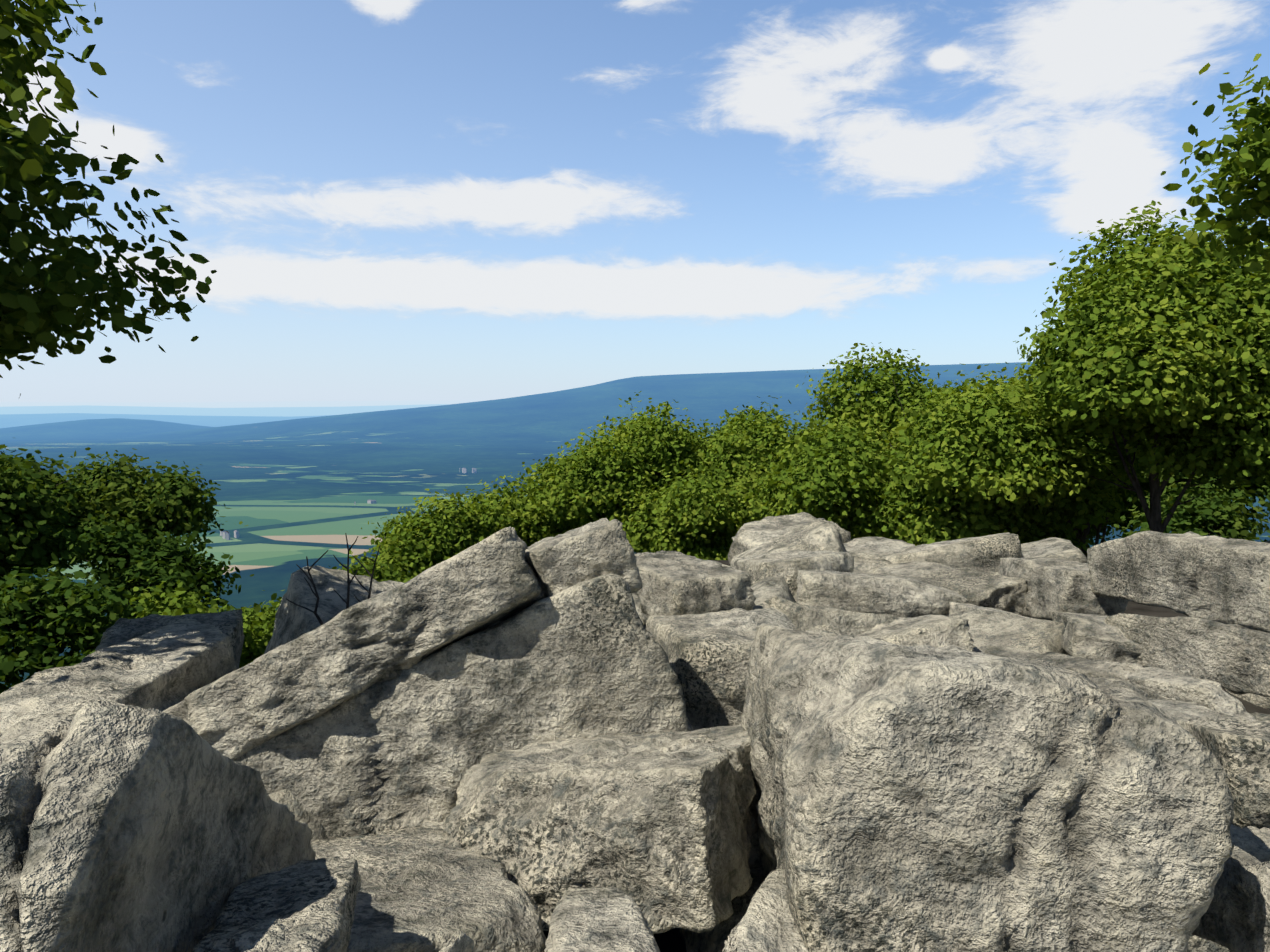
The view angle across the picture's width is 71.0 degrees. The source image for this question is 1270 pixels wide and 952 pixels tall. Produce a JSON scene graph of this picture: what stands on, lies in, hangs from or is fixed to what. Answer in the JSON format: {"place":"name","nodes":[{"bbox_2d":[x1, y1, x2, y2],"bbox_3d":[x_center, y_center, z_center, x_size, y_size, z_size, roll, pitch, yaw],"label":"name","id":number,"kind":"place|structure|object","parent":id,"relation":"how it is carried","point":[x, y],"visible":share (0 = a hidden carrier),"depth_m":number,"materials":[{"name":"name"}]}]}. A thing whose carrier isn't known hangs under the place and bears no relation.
{"place":"outdoors","nodes":[
{"label":"outdoors","id":0,"kind":"place"},
{"bbox_2d":[0,362,1269,951],"bbox_3d":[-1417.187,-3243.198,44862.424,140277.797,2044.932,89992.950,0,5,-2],"label":"distant landscape","id":1,"kind":"structure","parent":0,"point":[298,482],"depth_m":5352.85,"materials":[{"name":"plant"}]},
{"bbox_2d":[0,444,107,594],"bbox_3d":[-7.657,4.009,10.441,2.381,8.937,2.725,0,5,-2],"label":"bush","id":2,"kind":"object","parent":1,"relation":"on","point":[26,524],"visible":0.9,"depth_m":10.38,"materials":[{"name":"green plant"}]},
{"bbox_2d":[0,552,158,693],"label":"bush","id":3,"kind":"object","parent":1,"relation":"on","point":[28,629],"depth_m":8.58,"materials":[{"name":"green plant"}]},
{"bbox_2d":[0,0,216,398],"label":"tree","id":4,"kind":"object","parent":1,"relation":"on","point":[36,318],"visible":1,"depth_m":4.36,"materials":[{"name":"green plant"}]},
{"bbox_2d":[43,447,247,620],"bbox_3d":[-8.535,5.503,15.029,3.942,11.966,4.425,0,5,-2],"label":"bush","id":5,"kind":"object","parent":1,"relation":"on","point":[167,500],"depth_m":14.07,"materials":[{"name":"green plant"}]},
{"bbox_2d":[0,701,315,951],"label":"rock","id":6,"kind":"object","parent":1,"relation":"on","point":[126,828],"visible":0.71,"depth_m":1.42,"materials":[{"name":"grey stone"}]},
{"bbox_2d":[67,514,253,617],"bbox_3d":[-6.539,4.655,12.338,2.280,8.346,2.833,0,5,-2],"label":"bush","id":7,"kind":"object","parent":1,"relation":"on","point":[123,559],"depth_m":11.85,"materials":[{"name":"green plant"}]},
{"bbox_2d":[115,579,273,654],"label":"bush","id":8,"kind":"object","parent":1,"relation":"on","point":[196,606],"depth_m":10.59,"materials":[{"name":"green plant"}]},
{"bbox_2d":[220,530,238,539],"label":"building","id":9,"kind":"structure","parent":1,"relation":"on","point":[225,535],"depth_m":1699.16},
{"bbox_2d":[218,590,283,667],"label":"bush","id":10,"kind":"object","parent":1,"relation":"on","point":[266,616],"depth_m":11.42,"materials":[{"name":"green plant"}]},
{"bbox_2d":[192,856,361,951],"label":"rock","id":11,"kind":"object","parent":1,"relation":"on","point":[305,906],"visible":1,"depth_m":1.63,"materials":[{"name":"grey stone"}]},
{"bbox_2d":[269,789,326,841],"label":"rubble rock","id":12,"kind":"object","parent":1,"relation":"on","point":[295,806],"depth_m":3.34,"materials":[{"name":"grey stone"}]},
{"bbox_2d":[264,566,403,653],"bbox_3d":[-1.985,1.448,6.301,1.280,1.502,1.890,-3,6,-28],"label":"rubble rock","id":13,"kind":"object","parent":1,"relation":"on","point":[293,621],"visible":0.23,"depth_m":6.39,"materials":[{"name":"grey stone"}]},
{"bbox_2d":[286,533,380,624],"bbox_3d":[-1.959,0.802,5.826,0.314,0.812,0.532,3,6,29],"label":"dead sapling","id":14,"kind":"object","parent":13,"relation":"on","point":[349,581],"visible":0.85,"depth_m":5.90,"materials":[{"name":"brown wood"}]},
{"bbox_2d":[355,500,375,504],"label":"building","id":15,"kind":"structure","parent":1,"relation":"on","point":[371,501],"depth_m":2221.74,"materials":[{"name":"white"}]},
{"bbox_2d":[329,550,410,582],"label":"bush","id":16,"kind":"object","parent":1,"relation":"on","point":[386,574],"visible":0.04,"depth_m":15.02,"materials":[{"name":"green plant"}]},
{"bbox_2d":[311,826,545,951],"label":"rock","id":17,"kind":"object","parent":1,"relation":"on","point":[423,889],"visible":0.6,"depth_m":2.30,"materials":[{"name":"grey stone"}]},
{"bbox_2d":[349,489,522,582],"bbox_3d":[-4.758,7.247,21.966,4.116,13.974,4.074,0,5,-2],"label":"bush","id":18,"kind":"object","parent":1,"relation":"on","point":[415,544],"depth_m":20.74,"materials":[{"name":"green plant"}]},
{"bbox_2d":[439,929,473,951],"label":"rock","id":19,"kind":"object","parent":1,"relation":"on","point":[459,940],"visible":1,"depth_m":1.74,"materials":[{"name":"grey stone"}]},
{"bbox_2d":[233,574,692,838],"bbox_3d":[-0.863,1.199,4.011,2.356,1.635,1.396,-1,5,-12],"label":"rock","id":20,"kind":"object","parent":1,"relation":"on","point":[413,744],"visible":0.48,"depth_m":3.50,"materials":[{"name":"grey stone"}]},
{"bbox_2d":[163,526,544,759],"bbox_3d":[-1.195,0.764,3.910,1.611,1.183,1.230,0,5,-2],"label":"rock slab","id":21,"kind":"object","parent":20,"relation":"on","point":[364,645],"visible":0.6,"depth_m":3.42,"materials":[{"name":"grey stone"}]},
{"bbox_2d":[422,821,443,828],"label":"rock","id":22,"kind":"object","parent":20,"relation":"on","point":[433,825],"depth_m":3.39,"materials":[{"name":"grey stone"}]},
{"bbox_2d":[442,725,760,933],"bbox_3d":[-0.075,1.137,3.024,1.009,0.703,1.126,2,5,17],"label":"rock block","id":23,"kind":"object","parent":22,"relation":"on","point":[661,828],"visible":0.85,"depth_m":2.60,"materials":[{"name":"grey stone"}]},
{"bbox_2d":[525,518,642,598],"bbox_3d":[-0.284,0.437,4.103,0.620,0.540,0.701,0,5,-2],"label":"cap rock","id":24,"kind":"object","parent":20,"relation":"on","point":[558,563],"visible":0.52,"depth_m":3.80,"materials":[{"name":"grey stone"}]},
{"bbox_2d":[459,468,476,472],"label":"building","id":25,"kind":"structure","parent":1,"relation":"on","point":[464,470],"depth_m":3234.51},
{"bbox_2d":[454,462,574,546],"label":"bush","id":26,"kind":"object","parent":1,"relation":"on","point":[529,531],"depth_m":22.71,"materials":[{"name":"green plant"}]},
{"bbox_2d":[520,456,641,552],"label":"bush","id":27,"kind":"object","parent":1,"relation":"on","point":[546,458],"depth_m":33.40,"materials":[{"name":"green plant"}]},
{"bbox_2d":[544,886,659,951],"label":"rock","id":28,"kind":"object","parent":1,"relation":"on","point":[603,919],"visible":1,"depth_m":1.96,"materials":[{"name":"grey stone"}]},
{"bbox_2d":[510,391,717,553],"bbox_3d":[-0.206,4.931,24.446,5.943,14.378,7.167,0,5,-2],"label":"bush","id":29,"kind":"object","parent":1,"relation":"on","point":[585,484],"depth_m":21.63,"materials":[{"name":"green plant"}]},
{"bbox_2d":[608,415,725,552],"bbox_3d":[2.266,8.173,35.867,6.582,21.288,8.679,4,6,36],"label":"bush","id":30,"kind":"object","parent":1,"relation":"on","point":[682,431],"depth_m":32.80,"materials":[{"name":"green plant"}]},
{"bbox_2d":[646,607,796,730],"bbox_3d":[0.517,1.290,5.163,1.018,0.974,1.379,0,5,-2],"label":"dark rock","id":31,"kind":"object","parent":1,"relation":"on","point":[708,654],"visible":0.29,"depth_m":4.61,"materials":[{"name":"grey stone"}]},
{"bbox_2d":[609,395,834,559],"bbox_3d":[2.448,3.549,22.281,6.507,11.088,6.375,0,5,-2],"label":"bush","id":32,"kind":"object","parent":1,"relation":"on","point":[680,515],"depth_m":20.38,"materials":[{"name":"green plant"}]},
{"bbox_2d":[704,874,768,951],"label":"rubble rock","id":33,"kind":"object","parent":1,"relation":"on","point":[720,932],"visible":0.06,"depth_m":2.85,"materials":[{"name":"grey stone"}]},
{"bbox_2d":[750,576,795,609],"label":"rubble rock","id":34,"kind":"object","parent":1,"relation":"on","point":[766,588],"visible":0.06,"depth_m":6.45,"materials":[{"name":"grey stone"}]},
{"bbox_2d":[704,405,844,440],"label":"bush","id":35,"kind":"object","parent":1,"relation":"on","point":[740,415],"visible":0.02,"depth_m":33.63,"materials":[{"name":"green plant"}]},
{"bbox_2d":[730,520,847,562],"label":"rubble rock","id":36,"kind":"object","parent":1,"relation":"on","point":[816,535],"visible":0.31,"depth_m":9.60,"materials":[{"name":"grey stone"}]},
{"bbox_2d":[728,512,850,564],"bbox_3d":[1.926,0.961,11.178,1.450,0.867,1.109,-2,6,-26],"label":"rubble rock","id":37,"kind":"object","parent":1,"relation":"on","point":[749,535],"visible":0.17,"depth_m":11.05,"materials":[{"name":"grey stone"}]},
{"bbox_2d":[730,549,853,602],"bbox_3d":[1.437,1.011,8.313,0.975,0.776,1.750,-1,5,-8],"label":"rock pile","id":38,"kind":"object","parent":1,"relation":"on","point":[788,564],"visible":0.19,"depth_m":7.71,"materials":[{"name":"grey stone"}]},
{"bbox_2d":[731,417,904,538],"bbox_3d":[3.999,1.894,16.456,4.042,5.981,4.384,0,5,-2],"label":"bush","id":39,"kind":"object","parent":1,"relation":"on","point":[824,479],"visible":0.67,"depth_m":15.40,"materials":[{"name":"green plant"}]},
{"bbox_2d":[764,596,898,634],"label":"rubble rock","id":40,"kind":"object","parent":1,"relation":"on","point":[803,617],"visible":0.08,"depth_m":5.99,"materials":[{"name":"grey stone"}]},
{"bbox_2d":[806,624,902,645],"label":"rubble rock","id":41,"kind":"object","parent":1,"relation":"on","point":[831,628],"depth_m":5.88,"materials":[{"name":"grey stone"}]},
{"bbox_2d":[853,556,892,573],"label":"rubble rock","id":42,"kind":"object","parent":1,"relation":"on","point":[866,565],"visible":0.06,"depth_m":9.57,"materials":[{"name":"grey stone"}]},
{"bbox_2d":[844,537,914,557],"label":"rubble rock","id":43,"kind":"object","parent":1,"relation":"on","point":[867,547],"visible":0.23,"depth_m":10.63,"materials":[{"name":"grey stone"}]},
{"bbox_2d":[796,570,968,617],"bbox_3d":[2.065,1.008,7.651,1.358,0.632,1.830,1,5,9],"label":"rock pile","id":44,"kind":"object","parent":1,"relation":"on","point":[905,596],"visible":0.67,"depth_m":6.85,"materials":[{"name":"grey stone"}]},
{"bbox_2d":[796,342,1016,478],"bbox_3d":[6.490,2.511,19.775,6.077,10.986,7.796,0,5,-2],"label":"tree","id":45,"kind":"object","parent":1,"relation":"on","point":[874,399],"depth_m":19.41,"materials":[{"name":"green plant"}]},
{"bbox_2d":[855,614,974,651],"bbox_3d":[1.724,1.127,6.190,0.718,0.541,1.515,-1,5,-11],"label":"rock pile","id":46,"kind":"object","parent":1,"relation":"on","point":[937,631],"visible":0.33,"depth_m":5.61,"materials":[{"name":"grey stone"}]},
{"bbox_2d":[873,532,1021,573],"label":"rubble rock","id":47,"kind":"object","parent":1,"relation":"on","point":[985,554],"visible":0.25,"depth_m":9.54,"materials":[{"name":"grey stone"}]},
{"bbox_2d":[872,560,1027,615],"bbox_3d":[3.025,1.090,8.793,0.659,0.413,1.715,-2,5,-20],"label":"rock pile","id":48,"kind":"object","parent":1,"relation":"on","point":[1001,592],"visible":0.5,"depth_m":8.23,"materials":[{"name":"grey stone"}]},
{"bbox_2d":[855,408,1136,553],"bbox_3d":[5.923,1.314,14.789,4.214,4.840,4.147,0,5,-2],"label":"bush","id":49,"kind":"object","parent":1,"relation":"on","point":[912,517],"visible":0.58,"depth_m":13.95,"materials":[{"name":"green plant"}]},
{"bbox_2d":[949,609,1067,654],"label":"rubble rock","id":50,"kind":"object","parent":1,"relation":"on","point":[1001,629],"visible":0.06,"depth_m":5.87,"materials":[{"name":"grey stone"}]},
{"bbox_2d":[946,602,1070,655],"bbox_3d":[2.738,1.165,6.396,0.407,0.425,1.560,-1,5,-15],"label":"rock pile","id":51,"kind":"object","parent":1,"relation":"on","point":[954,607],"depth_m":6.76,"materials":[{"name":"grey stone"}]},
{"bbox_2d":[926,379,1120,547],"bbox_3d":[10.695,6.690,31.253,9.062,19.941,8.165,0,5,-2],"label":"tree","id":52,"kind":"object","parent":1,"relation":"on","point":[1092,535],"depth_m":27.74,"materials":[{"name":"green plant"}]},
{"bbox_2d":[907,362,1163,530],"bbox_3d":[7.429,1.925,17.516,5.258,8.296,5.410,0,5,-2],"label":"tree","id":53,"kind":"object","parent":1,"relation":"on","point":[1136,464],"visible":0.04,"depth_m":15.54,"materials":[{"name":"green plant"}]},
{"bbox_2d":[994,537,1086,574],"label":"rubble rock","id":54,"kind":"object","parent":1,"relation":"on","point":[1053,547],"visible":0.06,"depth_m":9.80,"materials":[{"name":"grey stone"}]},
{"bbox_2d":[998,557,1128,620],"bbox_3d":[3.827,1.082,8.071,0.629,0.750,1.695,0,5,5],"label":"rock pile","id":55,"kind":"object","parent":1,"relation":"on","point":[1058,584],"visible":0.77,"depth_m":7.55,"materials":[{"name":"grey stone"}]},
{"bbox_2d":[1087,531,1269,632],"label":"rock pile","id":56,"kind":"object","parent":55,"relation":"on","point":[1212,578],"visible":0.98,"depth_m":6.28,"materials":[{"name":"grey stone"}]},
{"bbox_2d":[872,200,1269,532],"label":"tree","id":57,"kind":"object","parent":1,"relation":"on","point":[1169,338],"depth_m":12.04,"materials":[{"name":"green plant"}]},
{"bbox_2d":[1052,611,1143,663],"bbox_3d":[3.050,1.049,5.644,0.705,0.484,1.390,2,5,21],"label":"rock pile","id":58,"kind":"object","parent":1,"relation":"on","point":[1093,637],"visible":0.4,"depth_m":5.12,"materials":[{"name":"grey stone"}]},
{"bbox_2d":[1105,613,1269,696],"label":"rock pile","id":59,"kind":"object","parent":58,"relation":"on","point":[1233,658],"visible":0.75,"depth_m":4.66,"materials":[{"name":"grey stone"}]},
{"bbox_2d":[1060,485,1149,556],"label":"bush","id":60,"kind":"object","parent":1,"relation":"on","point":[1127,513],"depth_m":26.81,"materials":[{"name":"green plant"}]},
{"bbox_2d":[1100,439,1269,541],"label":"bush","id":61,"kind":"object","parent":1,"relation":"on","point":[1226,514],"depth_m":19.70,"materials":[{"name":"green plant"}]},
{"bbox_2d":[1187,934,1208,951],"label":"rubble rock","id":62,"kind":"object","parent":1,"relation":"on","point":[1194,942],"depth_m":3.05,"materials":[{"name":"grey stone"}]},
{"bbox_2d":[1194,941,1229,951],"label":"rubble rock","id":63,"kind":"object","parent":1,"relation":"on","point":[1210,946],"depth_m":3.04,"materials":[{"name":"grey stone"}]},
{"bbox_2d":[1160,53,1269,282],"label":"tree","id":64,"kind":"object","parent":1,"relation":"on","point":[1246,163],"depth_m":7.02,"materials":[{"name":"green plant"}]},
{"bbox_2d":[1224,688,1269,708],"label":"rubble rock","id":65,"kind":"object","parent":1,"relation":"on","point":[1260,701],"visible":0.06,"depth_m":6.10,"materials":[{"name":"grey stone"}]},
{"bbox_2d":[1230,824,1269,862],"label":"rubble rock","id":66,"kind":"object","parent":1,"relation":"on","point":[1253,841],"visible":0.02,"depth_m":3.34,"materials":[{"name":"grey stone"}]},
{"bbox_2d":[1250,712,1269,720],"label":"rubble rock","id":67,"kind":"object","parent":1,"relation":"on","point":[1262,717],"depth_m":5.26,"materials":[{"name":"grey stone"}]},
{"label":"rock rubble","id":68,"kind":"object","parent":1,"relation":"on","visible":0},
{"bbox_2d":[632,550,755,624],"bbox_3d":[0.259,0.834,6.091,0.587,0.510,1.276,-2,5,-24],"label":"rock","id":69,"kind":"object","parent":68,"relation":"on","point":[677,583],"visible":0.62,"depth_m":5.64,"materials":[{"name":"grey stone"}]},
{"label":"rock rubble","id":70,"kind":"object","parent":1,"relation":"on","visible":0},
{"bbox_2d":[82,609,243,669],"bbox_3d":[-2.424,1.133,4.574,0.720,0.710,1.049,-2,5,-19],"label":"rock","id":71,"kind":"object","parent":70,"relation":"on","point":[122,630],"visible":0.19,"depth_m":4.76,"materials":[{"name":"grey stone"}]},
{"bbox_2d":[0,618,235,735],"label":"flat rock","id":72,"kind":"object","parent":71,"relation":"on","point":[162,668],"visible":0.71,"depth_m":3.61,"materials":[{"name":"grey stone"}]},
{"bbox_2d":[0,0,1269,401],"label":"sky","id":73,"kind":"structure","parent":0,"point":[387,200],"materials":[{"name":"blue"}]},
{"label":"rock pile","id":74,"kind":"object","parent":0,"visible":0},
{"bbox_2d":[985,645,1039,657],"bbox_3d":[2.060,1.094,4.621,0.541,0.234,1.232,1,5,10],"label":"rock pile","id":75,"kind":"object","parent":74,"relation":"on","point":[1008,652],"visible":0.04,"depth_m":5.02,"materials":[{"name":"grey stone"}]},
{"bbox_2d":[1025,652,1258,721],"bbox_3d":[2.172,0.975,3.925,0.262,0.383,1.328,-1,5,-11],"label":"rock","id":76,"kind":"object","parent":75,"relation":"on","point":[1156,683],"visible":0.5,"depth_m":3.69,"materials":[{"name":"grey stone"}]},
{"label":"rock rubble","id":77,"kind":"object","parent":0,"visible":0},
{"bbox_2d":[741,624,1233,951],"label":"rock","id":78,"kind":"object","parent":77,"relation":"on","point":[928,798],"visible":0.98,"depth_m":2.02,"materials":[{"name":"grey stone"}]},
{"bbox_2d":[722,869,807,951],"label":"rock","id":79,"kind":"object","parent":78,"relation":"on","point":[766,923],"visible":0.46,"depth_m":2.08,"materials":[{"name":"grey stone"}]},
{"bbox_2d":[1148,699,1269,828],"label":"rock","id":80,"kind":"object","parent":78,"relation":"attached to","point":[1238,748],"visible":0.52,"depth_m":2.48,"materials":[{"name":"grey stone"}]},
{"bbox_2d":[1192,846,1269,951],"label":"rock","id":81,"kind":"object","parent":78,"relation":"on","point":[1235,917],"visible":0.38,"depth_m":2.16,"materials":[{"name":"grey stone"}]}
]}

